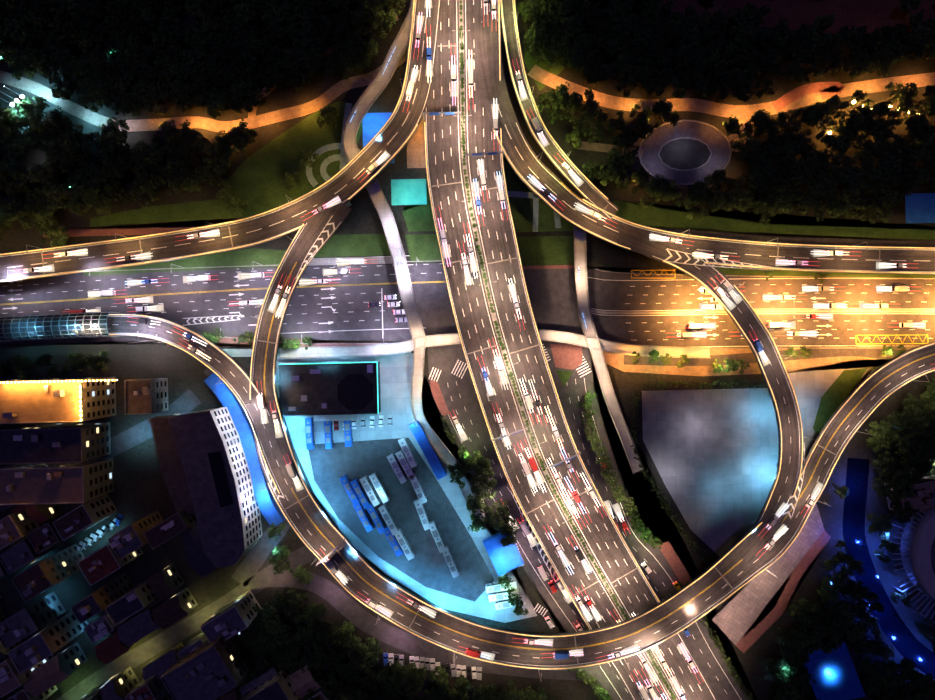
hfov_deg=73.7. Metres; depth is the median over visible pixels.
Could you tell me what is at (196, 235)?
car
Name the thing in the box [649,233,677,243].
car
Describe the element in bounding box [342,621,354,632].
tree
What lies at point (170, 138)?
tree
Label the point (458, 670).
car
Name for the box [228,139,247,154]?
tree
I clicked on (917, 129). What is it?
tree
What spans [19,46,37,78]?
tree
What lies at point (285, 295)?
car
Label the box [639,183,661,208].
tree
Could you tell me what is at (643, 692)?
car
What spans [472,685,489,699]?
tree
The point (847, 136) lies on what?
tree
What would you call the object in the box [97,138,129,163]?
tree
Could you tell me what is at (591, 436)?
shrub
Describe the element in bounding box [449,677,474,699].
tree
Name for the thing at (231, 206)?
tree
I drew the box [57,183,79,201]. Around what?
tree
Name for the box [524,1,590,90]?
lawn
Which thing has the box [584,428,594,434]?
shrub
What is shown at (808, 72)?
tree
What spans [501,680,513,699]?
tree
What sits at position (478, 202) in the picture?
car
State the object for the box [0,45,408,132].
park path
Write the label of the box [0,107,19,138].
tree
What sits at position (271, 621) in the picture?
tree
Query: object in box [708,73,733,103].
tree
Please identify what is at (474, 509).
tree
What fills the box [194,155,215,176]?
tree
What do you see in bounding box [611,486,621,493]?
shrub
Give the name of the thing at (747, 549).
loop road surface
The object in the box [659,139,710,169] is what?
round park pond
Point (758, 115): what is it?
tree
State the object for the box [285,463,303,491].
car
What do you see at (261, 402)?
car
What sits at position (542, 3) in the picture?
tree
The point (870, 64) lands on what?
tree
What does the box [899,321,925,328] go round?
car
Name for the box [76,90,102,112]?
tree
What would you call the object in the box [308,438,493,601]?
depot yard asphalt
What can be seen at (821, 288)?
car
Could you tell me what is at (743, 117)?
park path
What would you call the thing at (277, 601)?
tree
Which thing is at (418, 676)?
tree
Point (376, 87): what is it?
bike bridge road surface
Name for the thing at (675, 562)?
red sidewalk pavement
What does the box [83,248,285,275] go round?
lawn
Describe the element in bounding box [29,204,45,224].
tree
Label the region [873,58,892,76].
tree
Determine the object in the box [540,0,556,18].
tree
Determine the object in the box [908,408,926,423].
tree
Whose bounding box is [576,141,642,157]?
footpath
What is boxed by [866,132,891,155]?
tree
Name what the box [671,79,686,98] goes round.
tree
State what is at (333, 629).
tree
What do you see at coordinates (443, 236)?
car
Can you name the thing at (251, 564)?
city street
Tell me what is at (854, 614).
tree
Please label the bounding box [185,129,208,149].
tree
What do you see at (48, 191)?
tree
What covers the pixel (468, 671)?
car
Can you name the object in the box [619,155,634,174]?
tree
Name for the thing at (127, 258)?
car
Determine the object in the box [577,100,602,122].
tree
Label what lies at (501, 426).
car
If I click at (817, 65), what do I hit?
tree
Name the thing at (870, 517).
tree
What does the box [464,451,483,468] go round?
tree
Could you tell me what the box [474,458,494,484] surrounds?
tree
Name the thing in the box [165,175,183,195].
tree
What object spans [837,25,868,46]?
tree
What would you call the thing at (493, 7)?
car
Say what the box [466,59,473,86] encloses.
car
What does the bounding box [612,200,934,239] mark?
lawn
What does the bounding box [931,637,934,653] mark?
tree
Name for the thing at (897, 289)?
car
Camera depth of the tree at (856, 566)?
233.15 m
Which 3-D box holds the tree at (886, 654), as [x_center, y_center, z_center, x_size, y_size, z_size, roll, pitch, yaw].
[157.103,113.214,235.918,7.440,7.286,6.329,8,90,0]
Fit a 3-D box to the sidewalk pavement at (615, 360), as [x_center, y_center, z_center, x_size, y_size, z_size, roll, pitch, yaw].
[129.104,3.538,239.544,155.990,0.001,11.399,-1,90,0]
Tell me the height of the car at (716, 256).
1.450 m
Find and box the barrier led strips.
[0,0,934,668]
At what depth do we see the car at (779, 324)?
238.51 m
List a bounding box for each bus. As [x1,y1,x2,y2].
[305,417,314,448]
[324,421,333,448]
[340,474,359,504]
[344,420,352,446]
[350,478,369,508]
[353,502,373,531]
[359,476,379,506]
[366,503,384,533]
[369,472,389,502]
[378,504,397,534]
[383,526,402,556]
[387,453,406,483]
[394,529,414,560]
[395,449,414,479]
[398,437,417,467]
[410,472,426,503]
[414,499,429,529]
[428,521,445,552]
[442,545,458,577]
[485,579,516,592]
[488,588,518,601]
[494,595,525,609]
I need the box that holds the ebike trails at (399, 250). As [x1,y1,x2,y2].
[350,47,586,328]
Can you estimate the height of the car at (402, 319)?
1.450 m
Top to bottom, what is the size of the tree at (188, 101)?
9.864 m
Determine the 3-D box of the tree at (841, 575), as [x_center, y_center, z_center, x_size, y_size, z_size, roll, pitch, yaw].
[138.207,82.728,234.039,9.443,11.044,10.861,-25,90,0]
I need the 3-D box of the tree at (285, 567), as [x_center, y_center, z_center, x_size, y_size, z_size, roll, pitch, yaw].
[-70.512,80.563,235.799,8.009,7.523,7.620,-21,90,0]
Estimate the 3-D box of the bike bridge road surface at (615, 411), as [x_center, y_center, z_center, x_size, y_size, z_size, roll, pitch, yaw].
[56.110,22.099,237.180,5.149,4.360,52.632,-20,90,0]
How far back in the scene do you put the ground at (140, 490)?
239.56 m
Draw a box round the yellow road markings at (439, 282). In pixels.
[1,6,932,649]
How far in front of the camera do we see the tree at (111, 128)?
231.44 m
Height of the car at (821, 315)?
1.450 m
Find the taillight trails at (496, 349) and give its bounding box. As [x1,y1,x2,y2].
[12,1,932,699]
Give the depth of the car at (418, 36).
231.95 m
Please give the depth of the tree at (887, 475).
233.69 m
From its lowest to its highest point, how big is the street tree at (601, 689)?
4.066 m
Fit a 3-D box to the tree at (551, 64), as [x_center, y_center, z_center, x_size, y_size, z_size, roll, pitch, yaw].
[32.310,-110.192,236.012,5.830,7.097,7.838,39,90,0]
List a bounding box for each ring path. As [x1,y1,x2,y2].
[306,143,360,186]
[320,154,348,180]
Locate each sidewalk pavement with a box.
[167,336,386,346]
[222,349,410,356]
[308,256,392,265]
[522,265,573,268]
[603,349,910,375]
[658,541,691,585]
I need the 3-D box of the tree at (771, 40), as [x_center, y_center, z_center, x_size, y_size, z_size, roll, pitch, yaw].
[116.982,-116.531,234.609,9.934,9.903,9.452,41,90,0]
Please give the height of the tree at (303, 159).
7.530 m
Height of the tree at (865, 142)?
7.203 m
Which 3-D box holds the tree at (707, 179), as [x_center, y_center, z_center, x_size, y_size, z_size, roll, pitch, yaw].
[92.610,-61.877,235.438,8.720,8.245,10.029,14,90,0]
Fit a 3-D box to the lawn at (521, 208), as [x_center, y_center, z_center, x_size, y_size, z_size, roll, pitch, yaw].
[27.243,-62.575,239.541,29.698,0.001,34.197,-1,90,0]
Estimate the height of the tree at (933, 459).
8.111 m
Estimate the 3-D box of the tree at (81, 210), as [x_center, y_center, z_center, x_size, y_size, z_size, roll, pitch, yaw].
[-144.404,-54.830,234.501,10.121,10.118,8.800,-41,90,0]
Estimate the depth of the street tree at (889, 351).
235.47 m
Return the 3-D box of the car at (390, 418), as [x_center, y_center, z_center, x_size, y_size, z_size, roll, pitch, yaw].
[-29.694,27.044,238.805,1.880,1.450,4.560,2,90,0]
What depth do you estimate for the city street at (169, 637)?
239.54 m
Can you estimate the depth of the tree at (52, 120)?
231.12 m
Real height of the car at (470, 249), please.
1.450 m
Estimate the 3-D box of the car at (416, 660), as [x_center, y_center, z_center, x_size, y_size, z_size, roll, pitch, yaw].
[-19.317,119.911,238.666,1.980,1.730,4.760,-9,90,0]
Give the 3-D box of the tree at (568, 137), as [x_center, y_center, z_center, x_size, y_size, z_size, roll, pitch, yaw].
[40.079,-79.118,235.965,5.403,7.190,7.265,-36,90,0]
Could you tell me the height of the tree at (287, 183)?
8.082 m
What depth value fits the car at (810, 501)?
231.92 m
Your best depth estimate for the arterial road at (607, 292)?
239.56 m
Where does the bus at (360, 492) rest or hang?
on the depot yard asphalt
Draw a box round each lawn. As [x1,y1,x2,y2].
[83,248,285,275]
[90,199,224,226]
[221,102,362,218]
[314,234,390,256]
[402,176,435,230]
[405,234,441,262]
[503,156,572,231]
[516,236,573,265]
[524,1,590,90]
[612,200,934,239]
[718,268,934,277]
[813,368,866,434]
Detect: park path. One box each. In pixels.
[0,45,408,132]
[248,14,398,120]
[340,103,351,205]
[507,191,560,227]
[527,64,934,117]
[533,192,538,231]
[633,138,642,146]
[724,126,743,140]
[732,109,753,151]
[772,82,844,111]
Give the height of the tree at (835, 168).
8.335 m
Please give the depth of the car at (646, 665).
239.03 m
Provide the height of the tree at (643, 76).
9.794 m
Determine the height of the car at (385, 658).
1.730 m
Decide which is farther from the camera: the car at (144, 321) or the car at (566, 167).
the car at (144, 321)
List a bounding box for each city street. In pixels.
[0,389,200,512]
[56,545,315,699]
[203,368,289,586]
[261,569,599,680]
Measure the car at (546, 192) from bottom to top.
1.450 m
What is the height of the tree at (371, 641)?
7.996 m
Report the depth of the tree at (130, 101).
232.02 m
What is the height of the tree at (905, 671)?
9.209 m
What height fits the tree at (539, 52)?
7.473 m
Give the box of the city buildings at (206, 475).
[0,377,934,699]
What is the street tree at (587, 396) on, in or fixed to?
on the frontage road at (657, 521)
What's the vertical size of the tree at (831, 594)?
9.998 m
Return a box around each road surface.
[0,0,441,280]
[107,315,294,491]
[252,192,934,666]
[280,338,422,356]
[344,2,423,342]
[412,340,473,499]
[419,334,460,345]
[424,0,717,699]
[473,21,934,272]
[501,0,618,219]
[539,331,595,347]
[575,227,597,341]
[590,342,641,471]
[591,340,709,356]
[617,223,800,565]
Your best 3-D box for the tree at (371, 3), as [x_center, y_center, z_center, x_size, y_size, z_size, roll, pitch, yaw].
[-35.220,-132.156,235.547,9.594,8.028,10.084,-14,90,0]
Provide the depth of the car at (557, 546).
237.25 m
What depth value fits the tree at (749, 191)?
234.50 m
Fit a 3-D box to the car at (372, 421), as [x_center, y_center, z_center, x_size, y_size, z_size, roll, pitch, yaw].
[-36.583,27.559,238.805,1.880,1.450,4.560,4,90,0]
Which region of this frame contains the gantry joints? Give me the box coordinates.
[41,45,879,664]
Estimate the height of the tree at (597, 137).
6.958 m
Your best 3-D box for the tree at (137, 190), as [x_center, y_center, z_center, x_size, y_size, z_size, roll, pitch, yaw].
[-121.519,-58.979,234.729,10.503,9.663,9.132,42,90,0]
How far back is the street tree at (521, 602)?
235.44 m
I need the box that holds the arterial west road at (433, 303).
[0,263,546,344]
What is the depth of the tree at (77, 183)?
233.33 m
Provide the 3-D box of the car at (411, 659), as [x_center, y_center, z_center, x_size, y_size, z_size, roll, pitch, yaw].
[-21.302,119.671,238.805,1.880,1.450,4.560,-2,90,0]
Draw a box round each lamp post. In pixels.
[452,30,469,45]
[862,300,881,318]
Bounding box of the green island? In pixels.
[556,370,572,386]
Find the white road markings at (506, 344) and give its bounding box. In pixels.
[0,0,933,699]
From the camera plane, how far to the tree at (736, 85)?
232.26 m
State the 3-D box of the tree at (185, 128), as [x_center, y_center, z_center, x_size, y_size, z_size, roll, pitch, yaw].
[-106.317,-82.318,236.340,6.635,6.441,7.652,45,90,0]
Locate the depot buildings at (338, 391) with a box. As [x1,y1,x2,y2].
[279,362,523,575]
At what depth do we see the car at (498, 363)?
230.68 m
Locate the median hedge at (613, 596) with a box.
[459,1,676,699]
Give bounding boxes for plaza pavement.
[407,118,425,167]
[430,380,448,416]
[550,344,582,369]
[642,388,778,556]
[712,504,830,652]
[788,367,873,457]
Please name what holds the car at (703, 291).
on the arterial road at (607, 292)
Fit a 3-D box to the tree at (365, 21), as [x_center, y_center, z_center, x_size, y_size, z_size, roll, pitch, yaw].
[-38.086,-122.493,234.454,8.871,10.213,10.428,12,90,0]
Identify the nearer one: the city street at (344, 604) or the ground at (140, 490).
the city street at (344, 604)
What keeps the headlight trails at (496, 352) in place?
on the road surface at (447, 143)
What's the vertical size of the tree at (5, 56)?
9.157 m
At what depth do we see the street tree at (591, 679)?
236.58 m
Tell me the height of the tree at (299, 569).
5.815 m
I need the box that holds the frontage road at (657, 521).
[427,341,756,699]
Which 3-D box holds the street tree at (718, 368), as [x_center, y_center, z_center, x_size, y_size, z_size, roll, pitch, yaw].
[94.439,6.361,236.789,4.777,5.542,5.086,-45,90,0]
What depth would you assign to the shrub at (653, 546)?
236.70 m
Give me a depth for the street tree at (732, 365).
235.62 m
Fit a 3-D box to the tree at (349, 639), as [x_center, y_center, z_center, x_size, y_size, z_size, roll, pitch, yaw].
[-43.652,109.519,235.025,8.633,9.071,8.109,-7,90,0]
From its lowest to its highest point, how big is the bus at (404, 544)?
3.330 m
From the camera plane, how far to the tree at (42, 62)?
231.18 m
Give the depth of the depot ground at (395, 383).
239.55 m
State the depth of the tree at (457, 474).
234.38 m
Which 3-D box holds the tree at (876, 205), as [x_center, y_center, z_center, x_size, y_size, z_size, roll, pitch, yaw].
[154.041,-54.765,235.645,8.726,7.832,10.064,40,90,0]
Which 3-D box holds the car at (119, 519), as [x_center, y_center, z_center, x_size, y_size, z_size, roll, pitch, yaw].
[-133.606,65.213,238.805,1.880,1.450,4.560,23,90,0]
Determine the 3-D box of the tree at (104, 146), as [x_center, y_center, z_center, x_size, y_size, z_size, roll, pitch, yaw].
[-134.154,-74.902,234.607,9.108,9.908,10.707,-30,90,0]
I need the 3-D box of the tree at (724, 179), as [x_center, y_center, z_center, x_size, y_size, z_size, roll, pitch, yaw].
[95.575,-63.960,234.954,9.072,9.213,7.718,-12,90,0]
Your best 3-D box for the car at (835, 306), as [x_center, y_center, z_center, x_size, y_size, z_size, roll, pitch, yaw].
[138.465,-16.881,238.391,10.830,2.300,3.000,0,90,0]
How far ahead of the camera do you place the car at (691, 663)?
239.03 m
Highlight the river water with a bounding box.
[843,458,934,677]
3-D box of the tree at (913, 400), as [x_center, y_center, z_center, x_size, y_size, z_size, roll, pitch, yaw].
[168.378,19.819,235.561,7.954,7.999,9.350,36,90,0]
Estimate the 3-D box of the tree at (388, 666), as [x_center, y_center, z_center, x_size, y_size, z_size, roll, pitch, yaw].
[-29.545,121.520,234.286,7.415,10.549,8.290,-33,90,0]
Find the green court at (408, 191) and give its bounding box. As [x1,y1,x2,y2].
[391,179,426,204]
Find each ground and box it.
[0,0,934,699]
[276,353,536,622]
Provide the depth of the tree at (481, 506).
234.22 m
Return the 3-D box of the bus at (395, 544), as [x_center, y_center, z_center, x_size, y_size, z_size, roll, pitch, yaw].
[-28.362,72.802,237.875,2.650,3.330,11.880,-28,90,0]
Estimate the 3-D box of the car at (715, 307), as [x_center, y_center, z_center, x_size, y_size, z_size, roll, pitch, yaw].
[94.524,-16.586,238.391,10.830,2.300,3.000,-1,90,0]
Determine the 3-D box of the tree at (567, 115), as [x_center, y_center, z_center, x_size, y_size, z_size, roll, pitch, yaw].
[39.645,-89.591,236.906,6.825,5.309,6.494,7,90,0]
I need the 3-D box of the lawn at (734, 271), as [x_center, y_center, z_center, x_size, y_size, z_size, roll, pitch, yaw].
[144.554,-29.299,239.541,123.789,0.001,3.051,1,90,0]
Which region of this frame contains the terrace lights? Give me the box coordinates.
[0,380,117,420]
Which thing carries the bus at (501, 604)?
on the depot ground at (395, 383)
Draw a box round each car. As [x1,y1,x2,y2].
[26,264,54,272]
[59,248,87,256]
[69,308,100,312]
[77,541,82,551]
[82,537,88,549]
[87,533,93,545]
[88,290,115,297]
[93,529,99,541]
[98,526,105,537]
[104,522,110,533]
[109,518,115,529]
[115,514,123,525]
[123,251,150,260]
[126,296,152,302]
[127,279,153,286]
[136,304,163,311]
[138,318,151,324]
[183,275,210,282]
[184,332,196,340]
[188,345,199,354]
[192,229,219,238]
[237,272,263,279]
[241,299,263,305]
[257,395,268,423]
[267,286,282,312]
[272,410,282,437]
[275,290,289,317]
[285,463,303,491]
[299,279,325,285]
[315,196,341,213]
[323,269,348,275]
[325,559,348,584]
[334,421,338,430]
[337,258,364,266]
[352,420,356,428]
[360,416,365,428]
[367,150,390,173]
[367,599,393,617]
[368,302,379,307]
[369,416,374,427]
[378,415,383,426]
[383,653,388,665]
[384,295,395,299]
[387,415,392,426]
[388,302,399,306]
[388,653,393,664]
[393,309,404,314]
[394,654,398,663]
[396,317,406,322]
[399,655,403,666]
[406,68,419,96]
[409,656,413,667]
[410,600,436,617]
[414,656,419,668]
[415,15,424,42]
[420,657,424,669]
[424,0,431,7]
[425,47,432,75]
[425,658,429,669]
[430,658,434,670]
[435,662,439,674]
[439,230,450,257]
[446,663,450,675]
[450,65,457,96]
[450,664,456,676]
[452,416,467,441]
[456,665,460,676]
[461,665,466,677]
[462,257,472,284]
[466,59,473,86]
[466,647,494,660]
[466,666,471,678]
[467,244,478,271]
[471,181,481,208]
[471,667,476,678]
[476,159,485,186]
[477,667,481,679]
[482,370,494,396]
[491,0,495,13]
[491,104,498,131]
[494,356,507,384]
[495,175,504,202]
[498,419,511,446]
[507,283,519,310]
[516,72,527,100]
[519,520,537,547]
[521,460,536,487]
[524,393,533,408]
[526,638,552,646]
[528,175,551,197]
[528,456,544,484]
[531,117,548,146]
[533,397,540,408]
[538,566,547,580]
[545,616,553,628]
[548,581,556,592]
[552,426,559,439]
[553,542,570,567]
[554,473,562,485]
[554,648,582,659]
[555,579,571,603]
[562,163,583,186]
[565,460,572,470]
[567,500,576,513]
[571,490,580,502]
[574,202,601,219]
[575,548,592,573]
[576,624,583,631]
[577,597,593,621]
[585,598,602,621]
[587,486,596,498]
[604,500,617,525]
[611,644,638,657]
[612,503,627,529]
[638,685,650,699]
[641,562,651,573]
[642,659,658,683]
[647,685,659,699]
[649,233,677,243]
[651,645,668,668]
[669,676,685,699]
[673,581,680,590]
[677,642,695,668]
[680,331,705,337]
[683,628,689,636]
[688,322,715,329]
[694,251,721,259]
[699,303,722,310]
[701,289,708,293]
[714,286,735,310]
[721,280,742,303]
[753,339,770,365]
[763,294,790,300]
[766,524,788,546]
[767,502,788,526]
[768,321,795,328]
[775,258,803,265]
[790,330,815,336]
[802,285,829,292]
[805,481,822,507]
[807,313,832,319]
[813,249,841,256]
[814,302,844,309]
[859,302,887,309]
[876,262,904,268]
[876,285,907,292]
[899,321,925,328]
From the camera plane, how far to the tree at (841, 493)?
234.86 m
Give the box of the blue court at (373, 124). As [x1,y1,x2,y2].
[362,112,394,162]
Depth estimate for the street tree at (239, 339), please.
235.89 m
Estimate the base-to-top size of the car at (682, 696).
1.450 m
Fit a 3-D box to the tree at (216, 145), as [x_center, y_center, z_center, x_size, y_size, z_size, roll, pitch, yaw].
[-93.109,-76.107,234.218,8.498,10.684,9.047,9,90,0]
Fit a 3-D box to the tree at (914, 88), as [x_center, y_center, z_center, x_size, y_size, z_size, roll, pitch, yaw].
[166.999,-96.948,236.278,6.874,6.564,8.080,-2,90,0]
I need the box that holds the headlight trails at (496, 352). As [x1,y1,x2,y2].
[24,0,924,699]
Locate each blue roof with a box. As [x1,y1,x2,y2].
[804,643,865,699]
[905,193,934,222]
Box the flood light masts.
[0,86,23,105]
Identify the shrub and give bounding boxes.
[580,415,589,424]
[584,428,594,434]
[588,432,594,441]
[599,446,606,455]
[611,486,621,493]
[651,540,662,549]
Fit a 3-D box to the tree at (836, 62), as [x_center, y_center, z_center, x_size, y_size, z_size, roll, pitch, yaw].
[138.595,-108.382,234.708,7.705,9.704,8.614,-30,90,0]
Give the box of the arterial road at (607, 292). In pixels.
[545,267,934,345]
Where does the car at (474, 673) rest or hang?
on the ground at (140, 490)
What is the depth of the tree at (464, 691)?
234.36 m
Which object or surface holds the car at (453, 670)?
on the ground at (140, 490)
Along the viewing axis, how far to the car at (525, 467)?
232.94 m
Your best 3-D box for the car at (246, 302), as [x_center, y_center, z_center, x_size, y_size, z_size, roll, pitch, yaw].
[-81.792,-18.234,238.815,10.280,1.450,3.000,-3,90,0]
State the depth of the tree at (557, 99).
234.43 m
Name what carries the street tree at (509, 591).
on the depot ground at (395, 383)
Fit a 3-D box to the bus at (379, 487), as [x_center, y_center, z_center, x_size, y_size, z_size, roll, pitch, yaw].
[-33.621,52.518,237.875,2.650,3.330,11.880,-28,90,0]
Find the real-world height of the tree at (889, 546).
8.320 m
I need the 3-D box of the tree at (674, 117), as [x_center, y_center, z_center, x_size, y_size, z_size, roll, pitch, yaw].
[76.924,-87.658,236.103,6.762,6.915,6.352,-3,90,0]
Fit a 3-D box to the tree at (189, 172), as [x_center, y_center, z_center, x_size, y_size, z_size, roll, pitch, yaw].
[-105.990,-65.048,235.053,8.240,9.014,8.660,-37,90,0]
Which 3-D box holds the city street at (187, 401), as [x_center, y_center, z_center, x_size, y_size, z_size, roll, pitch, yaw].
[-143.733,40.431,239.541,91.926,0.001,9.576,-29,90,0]
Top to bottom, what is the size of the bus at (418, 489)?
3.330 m
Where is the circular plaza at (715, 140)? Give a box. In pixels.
[641,121,729,183]
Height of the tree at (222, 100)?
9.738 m
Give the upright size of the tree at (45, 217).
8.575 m
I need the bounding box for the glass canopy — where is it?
[0,312,119,341]
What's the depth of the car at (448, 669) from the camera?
238.75 m
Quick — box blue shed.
[204,373,285,526]
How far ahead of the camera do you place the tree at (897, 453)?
235.71 m
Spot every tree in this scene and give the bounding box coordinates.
[0,46,13,65]
[0,107,11,125]
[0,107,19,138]
[0,200,29,227]
[0,212,6,227]
[0,219,10,239]
[7,354,32,378]
[8,108,24,128]
[8,116,33,139]
[9,54,29,80]
[11,202,38,229]
[12,96,31,114]
[18,96,48,118]
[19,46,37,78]
[27,103,48,131]
[28,49,53,74]
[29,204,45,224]
[33,353,57,376]
[34,195,56,215]
[35,57,66,76]
[36,203,60,228]
[36,224,53,243]
[38,136,56,158]
[40,105,72,134]
[42,182,62,207]
[44,70,73,99]
[45,198,66,211]
[46,224,68,246]
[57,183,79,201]
[60,114,83,144]
[63,353,77,370]
[64,131,93,156]
[64,180,82,199]
[64,184,93,212]
[66,176,81,187]
[66,190,96,215]
[69,352,92,370]
[74,77,102,103]
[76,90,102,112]
[79,179,113,201]
[85,350,110,373]
[88,80,111,106]
[88,126,112,149]
[91,192,112,214]
[92,136,122,164]
[96,127,123,143]
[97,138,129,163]
[98,117,129,146]
[100,40,127,70]
[110,91,132,114]
[110,188,130,202]
[115,92,142,116]
[127,142,146,162]
[129,180,159,208]
[134,168,158,194]
[136,139,163,166]
[142,180,163,199]
[143,90,169,114]
[151,136,171,156]
[154,166,176,187]
[159,120,176,135]
[163,126,184,144]
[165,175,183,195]
[171,89,202,112]
[171,166,195,190]
[173,132,202,162]
[177,119,194,140]
[179,166,200,191]
[183,173,203,192]
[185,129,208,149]
[192,135,208,156]
[194,92,208,107]
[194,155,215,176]
[197,87,224,118]
[200,161,223,186]
[200,331,210,339]
[202,147,230,174]
[206,135,231,157]
[208,327,223,342]
[211,92,237,112]
[215,178,234,202]
[219,83,246,110]
[219,126,246,155]
[227,196,248,214]
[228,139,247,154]
[232,119,256,147]
[233,96,252,112]
[233,334,246,344]
[240,331,253,344]
[249,87,270,106]
[250,613,268,630]
[254,602,272,618]
[259,606,282,629]
[266,523,285,539]
[267,622,292,649]
[269,553,289,574]
[271,588,287,607]
[272,545,290,562]
[279,334,291,349]
[280,645,308,676]
[281,170,298,190]
[282,587,309,616]
[283,603,294,621]
[287,338,299,348]
[288,565,305,577]
[292,614,313,639]
[296,569,313,584]
[299,148,318,167]
[299,651,320,676]
[301,603,317,623]
[302,336,311,349]
[304,675,326,699]
[307,603,331,631]
[308,684,330,699]
[316,106,339,128]
[316,621,339,644]
[326,625,351,647]
[340,632,362,651]
[340,638,360,659]
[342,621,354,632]
[348,42,372,71]
[350,644,367,663]
[351,646,378,674]
[353,8,377,35]
[355,637,375,656]
[356,0,375,13]
[362,38,377,56]
[364,0,384,13]
[367,640,382,656]
[369,1,396,30]
[373,17,392,38]
[378,0,405,14]
[379,661,398,685]
[393,661,409,681]
[400,662,418,687]
[409,666,435,688]
[429,666,448,683]
[436,674,465,699]
[437,679,460,699]
[447,455,472,476]
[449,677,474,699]
[450,470,465,488]
[458,444,466,454]
[458,687,469,699]
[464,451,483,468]
[466,494,485,511]
[467,464,484,483]
[468,513,487,532]
[471,480,488,500]
[471,500,488,512]
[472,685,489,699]
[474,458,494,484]
[477,683,502,699]
[480,476,496,499]
[487,506,509,529]
[492,499,509,515]
[498,574,509,586]
[499,525,517,546]
[500,517,518,536]
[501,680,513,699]
[502,577,511,588]
[506,585,514,594]
[507,592,519,605]
[507,685,533,699]
[511,598,523,609]
[513,604,523,615]
[517,0,533,15]
[520,606,528,614]
[522,8,547,35]
[523,34,541,54]
[525,25,548,51]
[527,0,541,13]
[528,687,547,699]
[533,47,553,62]
[536,0,554,12]
[537,90,556,111]
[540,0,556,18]
[543,48,559,67]
[546,108,564,123]
[549,82,573,109]
[549,87,568,107]
[564,105,580,121]
[565,131,581,148]
[569,86,594,111]
[571,117,589,140]
[573,668,584,679]
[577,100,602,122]
[580,99,607,128]
[580,669,589,681]
[581,56,606,84]
[582,160,599,178]
[583,676,594,685]
[584,162,604,180]
[584,391,597,402]
[588,124,604,142]
[588,679,599,692]
[590,63,610,84]
[593,686,603,694]
[597,120,615,135]
[597,689,609,699]
[598,160,622,185]
[602,157,625,175]
[606,147,622,164]
[610,110,627,130]
[610,118,635,148]
[615,173,635,189]
[616,73,637,97]
[618,132,639,158]
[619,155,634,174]
[629,111,653,138]
[630,100,651,120]
[631,168,649,193]
[631,351,639,363]
[637,63,658,88]
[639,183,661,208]
[645,65,671,96]
[645,173,665,187]
[649,349,659,362]
[652,99,672,127]
[653,183,664,200]
[659,353,671,364]
[661,178,678,197]
[662,183,681,207]
[665,110,680,126]
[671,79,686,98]
[676,354,689,367]
[682,189,710,219]
[689,180,711,204]
[702,174,721,198]
[706,190,736,211]
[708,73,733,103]
[711,169,735,189]
[711,358,722,372]
[713,184,739,204]
[722,115,742,135]
[722,192,743,209]
[723,358,738,372]
[728,74,749,97]
[732,125,761,155]
[734,121,753,134]
[734,190,753,211]
[736,142,761,167]
[736,359,749,374]
[737,80,755,101]
[740,2,772,27]
[741,189,752,203]
[750,109,771,136]
[752,199,780,224]
[753,185,781,212]
[754,117,776,138]
[755,77,774,98]
[761,192,785,213]
[762,270,772,280]
[766,23,796,51]
[767,115,786,134]
[767,657,788,673]
[767,663,790,686]
[768,18,794,46]
[775,192,798,212]
[776,124,808,150]
[777,109,802,130]
[777,632,809,663]
[784,649,810,671]
[785,347,798,357]
[785,668,815,693]
[787,597,814,631]
[793,22,812,47]
[795,66,815,82]
[796,191,818,214]
[797,105,817,122]
[797,107,812,126]
[797,602,827,629]
[799,346,812,358]
[800,129,814,153]
[806,102,834,127]
[808,51,832,76]
[811,14,835,43]
[811,143,821,159]
[813,197,843,221]
[813,272,827,282]
[814,100,832,121]
[815,625,843,653]
[816,124,828,142]
[816,582,839,609]
[817,187,837,213]
[820,557,852,586]
[821,137,847,161]
[821,574,841,596]
[824,94,852,117]
[824,124,853,151]
[827,49,849,74]
[828,110,846,132]
[829,155,859,176]
[832,483,849,498]
[832,540,850,562]
[833,187,856,212]
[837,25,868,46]
[838,578,853,592]
[838,580,866,606]
[839,616,868,642]
[840,130,863,152]
[842,195,869,217]
[843,48,867,78]
[844,106,869,134]
[844,553,865,576]
[847,108,878,135]
[848,598,872,619]
[851,90,870,103]
[851,580,870,603]
[851,592,884,617]
[853,130,871,148]
[855,105,872,123]
[858,57,878,73]
[858,207,876,223]
[859,608,878,631]
[864,100,878,114]
[865,192,888,218]
[865,437,890,452]
[865,629,888,657]
[866,116,897,142]
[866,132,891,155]
[866,513,892,531]
[866,521,890,540]
[868,420,895,440]
[870,128,892,136]
[871,100,896,127]
[871,206,893,222]
[871,477,894,496]
[872,423,898,449]
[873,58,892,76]
[873,451,898,473]
[873,466,894,477]
[873,540,899,563]
[875,643,895,659]
[877,108,890,117]
[881,345,894,356]
[882,434,896,448]
[883,36,909,64]
[884,82,911,104]
[886,469,912,485]
[887,130,907,148]
[887,411,910,436]
[888,107,907,125]
[888,495,919,517]
[889,479,915,508]
[889,591,911,607]
[890,422,923,448]
[890,442,910,455]
[890,498,920,522]
[894,661,920,688]
[895,97,917,123]
[895,344,906,355]
[896,410,922,431]
[897,658,917,682]
[898,0,924,24]
[898,436,929,464]
[899,451,934,480]
[901,393,929,413]
[904,112,927,133]
[905,82,919,99]
[906,404,920,424]
[907,112,931,137]
[908,102,928,118]
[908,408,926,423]
[914,618,934,641]
[918,95,934,117]
[920,388,934,399]
[921,401,934,424]
[921,409,934,421]
[922,88,934,110]
[923,375,934,397]
[925,85,934,100]
[925,461,934,475]
[927,455,934,465]
[929,394,934,405]
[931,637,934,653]
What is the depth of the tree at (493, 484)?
232.41 m
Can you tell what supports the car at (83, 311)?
on the arterial west road at (433, 303)

